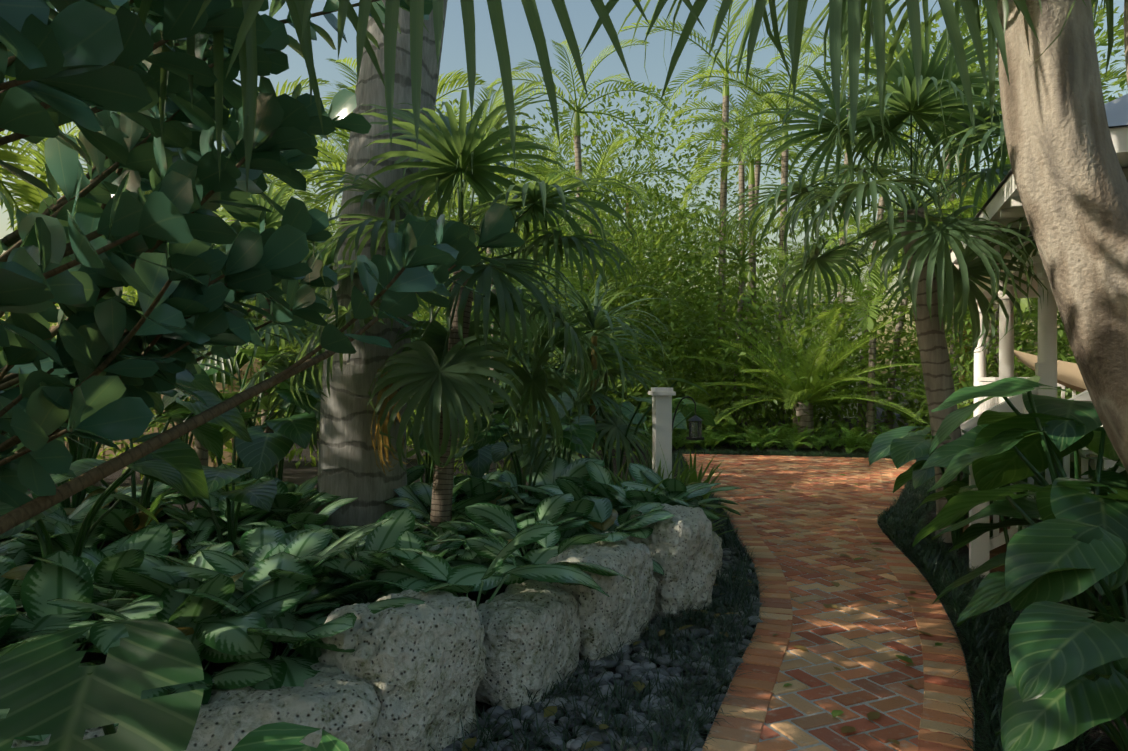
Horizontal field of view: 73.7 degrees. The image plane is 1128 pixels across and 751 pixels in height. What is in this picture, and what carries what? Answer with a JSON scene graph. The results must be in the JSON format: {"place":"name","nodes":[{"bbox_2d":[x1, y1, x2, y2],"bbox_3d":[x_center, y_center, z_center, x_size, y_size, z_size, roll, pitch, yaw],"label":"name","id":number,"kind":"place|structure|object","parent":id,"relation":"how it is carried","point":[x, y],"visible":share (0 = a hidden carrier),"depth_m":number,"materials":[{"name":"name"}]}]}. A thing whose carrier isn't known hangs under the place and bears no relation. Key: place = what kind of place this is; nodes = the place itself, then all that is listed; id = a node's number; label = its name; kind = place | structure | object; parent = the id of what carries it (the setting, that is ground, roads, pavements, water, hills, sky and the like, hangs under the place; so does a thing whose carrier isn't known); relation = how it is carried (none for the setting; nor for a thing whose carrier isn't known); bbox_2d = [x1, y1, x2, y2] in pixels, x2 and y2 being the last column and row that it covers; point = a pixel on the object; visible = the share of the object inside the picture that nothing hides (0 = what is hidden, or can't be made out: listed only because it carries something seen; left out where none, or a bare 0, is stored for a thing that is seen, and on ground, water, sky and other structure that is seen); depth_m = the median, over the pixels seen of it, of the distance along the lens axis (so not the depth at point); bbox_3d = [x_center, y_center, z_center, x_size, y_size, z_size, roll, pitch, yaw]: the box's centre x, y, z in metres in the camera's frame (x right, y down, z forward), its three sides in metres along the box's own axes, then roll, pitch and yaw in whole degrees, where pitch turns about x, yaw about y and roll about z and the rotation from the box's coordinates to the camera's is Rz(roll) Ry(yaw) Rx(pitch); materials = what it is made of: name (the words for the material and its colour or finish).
{"place":"outdoors","nodes":[
{"label":"outdoors","id":0,"kind":"place"},
{"bbox_2d":[17,482,612,674],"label":"bed soil","id":1,"kind":"structure","parent":0,"point":[212,667],"depth_m":4.01,"materials":[{"name":"brown soil"}]},
{"bbox_2d":[0,345,626,750],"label":"philodendron","id":2,"kind":"object","parent":1,"relation":"on","point":[56,691],"depth_m":1.78,"materials":[{"name":"green plant"}]},
{"bbox_2d":[0,456,745,740],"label":"ground cover plants","id":3,"kind":"object","parent":1,"relation":"on","point":[282,573],"visible":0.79,"depth_m":3.62,"materials":[{"name":"green plant"}]},
{"bbox_2d":[410,369,715,483],"bbox_3d":[0.625,0.714,8.850,2.651,1.582,5.584,0,0,39],"label":"alocasia","id":4,"kind":"object","parent":1,"relation":"on","point":[478,462],"depth_m":8.06,"materials":[{"name":"green plant"}]},
{"bbox_2d":[0,0,1127,377],"label":"sky","id":5,"kind":"structure","parent":0,"point":[583,17],"materials":[{"name":"blue"}]},
{"bbox_2d":[98,378,1127,750],"bbox_3d":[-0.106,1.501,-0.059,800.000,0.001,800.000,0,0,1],"label":"ground","id":6,"kind":"structure","parent":0,"point":[302,474],"depth_m":10.96,"materials":[{"name":"soil"}]},
{"bbox_2d":[49,326,259,468],"bbox_3d":[-9.373,0.351,12.185,8.990,2.300,0.035,0,0,1],"label":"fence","id":7,"kind":"object","parent":6,"relation":"on","point":[219,386],"depth_m":12.08,"materials":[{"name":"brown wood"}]},
{"bbox_2d":[0,0,478,534],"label":"tree branches","id":8,"kind":"object","parent":6,"relation":"on","point":[28,510],"visible":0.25,"depth_m":2.48,"materials":[{"name":"plant"}]},
{"bbox_2d":[0,0,524,538],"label":"tree leaves","id":9,"kind":"object","parent":8,"relation":"on","point":[74,60],"visible":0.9,"depth_m":2.49,"materials":[{"name":"green plant"}]},
{"bbox_2d":[11,503,722,750],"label":"rock wall","id":10,"kind":"structure","parent":6,"relation":"on","point":[412,677],"depth_m":3.06,"materials":[{"name":"grey stone"}]},
{"bbox_2d":[261,277,472,469],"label":"palm trunks","id":11,"kind":"object","parent":6,"relation":"on","point":[268,429],"visible":0.06,"depth_m":8.77,"materials":[{"name":"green plant"}]},
{"bbox_2d":[316,0,447,525],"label":"palm trunk","id":12,"kind":"object","parent":6,"relation":"on","point":[348,467],"visible":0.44,"depth_m":5.31,"materials":[{"name":"grey plant"}]},
{"bbox_2d":[0,0,1126,474],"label":"palm","id":13,"kind":"object","parent":6,"relation":"on","point":[26,192],"depth_m":18.17,"materials":[{"name":"green plant"}]},
{"bbox_2d":[1,0,1127,480],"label":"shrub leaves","id":14,"kind":"object","parent":6,"relation":"on","point":[681,320],"visible":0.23,"depth_m":17.30,"materials":[{"name":"green plant"}]},
{"bbox_2d":[441,546,762,750],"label":"pebble strip","id":15,"kind":"object","parent":6,"relation":"on","point":[636,667],"visible":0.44,"depth_m":3.43,"materials":[{"name":"grey gravel"}]},
{"bbox_2d":[94,0,1112,540],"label":"thatch palm","id":16,"kind":"object","parent":6,"relation":"on","point":[430,372],"depth_m":5.03,"materials":[{"name":"green plant"}]},
{"bbox_2d":[648,387,675,479],"bbox_3d":[0.914,0.807,7.017,0.237,1.388,0.237,0,0,1],"label":"lamp post","id":17,"kind":"object","parent":6,"relation":"on","point":[662,414],"visible":0.6,"depth_m":6.94,"materials":[{"name":"white paint"}]},
{"bbox_2d":[590,439,746,535],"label":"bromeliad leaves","id":18,"kind":"object","parent":6,"relation":"on","point":[690,476],"visible":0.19,"depth_m":6.98,"materials":[{"name":"green plant"}]},
{"bbox_2d":[666,294,873,417],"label":"house wall","id":19,"kind":"structure","parent":6,"relation":"on","point":[849,299],"depth_m":26.56,"materials":[{"name":"white paint"}]},
{"bbox_2d":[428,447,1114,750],"bbox_3d":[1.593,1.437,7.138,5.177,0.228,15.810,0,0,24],"label":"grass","id":20,"kind":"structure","parent":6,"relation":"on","point":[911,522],"depth_m":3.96,"materials":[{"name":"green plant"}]},
{"bbox_2d":[612,417,931,453],"bbox_3d":[5.008,1.156,14.687,8.548,0.632,2.782,0,0,12],"label":"fern band","id":21,"kind":"object","parent":6,"relation":"on","point":[850,439],"visible":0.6,"depth_m":14.75,"materials":[{"name":"green plant"}]},
{"bbox_2d":[634,307,927,450],"bbox_3d":[4.380,0.189,15.722,6.185,3.060,5.356,0,0,1],"label":"cycad","id":22,"kind":"object","parent":6,"relation":"on","point":[793,397],"depth_m":15.33,"materials":[{"name":"green plant"}]},
{"bbox_2d":[481,0,1127,493],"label":"fronds","id":23,"kind":"object","parent":6,"relation":"on","point":[601,320],"visible":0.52,"depth_m":4.05,"materials":[{"name":"green plant"}]},
{"bbox_2d":[683,455,974,750],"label":"path mortar","id":24,"kind":"object","parent":6,"relation":"on","point":[919,668],"visible":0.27,"depth_m":3.73,"materials":[{"name":"grey concrete"}]},
{"bbox_2d":[684,454,973,750],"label":"path bricks","id":25,"kind":"object","parent":6,"relation":"on","point":[935,725],"visible":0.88,"depth_m":4.47,"materials":[{"name":"red brick"}]},
{"bbox_2d":[461,462,942,750],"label":"fallen leaves","id":26,"kind":"object","parent":25,"relation":"on","point":[835,713],"visible":0.85,"depth_m":3.51,"materials":[{"name":"brown plant"}]},
{"bbox_2d":[897,208,967,542],"bbox_3d":[3.376,0.021,6.854,0.648,3.077,0.300,0,0,1],"label":"palm trunk","id":27,"kind":"object","parent":6,"relation":"on","point":[936,368],"visible":0.5,"depth_m":6.76,"materials":[{"name":"brown plant"}]},
{"bbox_2d":[868,375,1127,750],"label":"elephant ear","id":28,"kind":"object","parent":6,"relation":"on","point":[1073,543],"depth_m":3.25},
{"bbox_2d":[950,126,1127,577],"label":"white gazebo","id":29,"kind":"object","parent":6,"relation":"on","point":[1004,206],"visible":0.08,"depth_m":7.05,"materials":[{"name":"white wood"}]},
{"bbox_2d":[963,515,1009,572],"bbox_3d":[6.503,0.804,7.487,4.946,1.393,6.310,0,0,21],"label":"gazebo wood deck","id":30,"kind":"object","parent":29,"relation":"attached to","point":[998,550],"depth_m":5.70,"materials":[{"name":"brown wood"}]},
{"bbox_2d":[950,94,1127,252],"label":"roof","id":31,"kind":"structure","parent":29,"relation":"attached to","point":[1116,112],"depth_m":4.95,"materials":[{"name":"grey metal"}]},
{"bbox_2d":[1014,350,1086,392],"bbox_3d":[7.226,0.054,8.349,1.320,0.853,4.918,0,0,-22],"label":"hammock","id":32,"kind":"object","parent":29,"relation":"hanging from","point":[1069,375],"visible":0.46,"depth_m":10.17,"materials":[{"name":"beige fabric"}]},
{"bbox_2d":[997,0,1127,472],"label":"tree trunk","id":33,"kind":"object","parent":6,"relation":"on","point":[1071,182],"visible":0.98,"depth_m":2.79,"materials":[{"name":"plant"}]},
{"bbox_2d":[672,396,703,439],"bbox_3d":[1.139,0.393,6.951,0.308,0.401,0.160,0,0,1],"label":"lantern","id":34,"kind":"object","parent":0,"point":[695,418],"depth_m":6.92,"materials":[{"name":"grey metal"}]}
]}

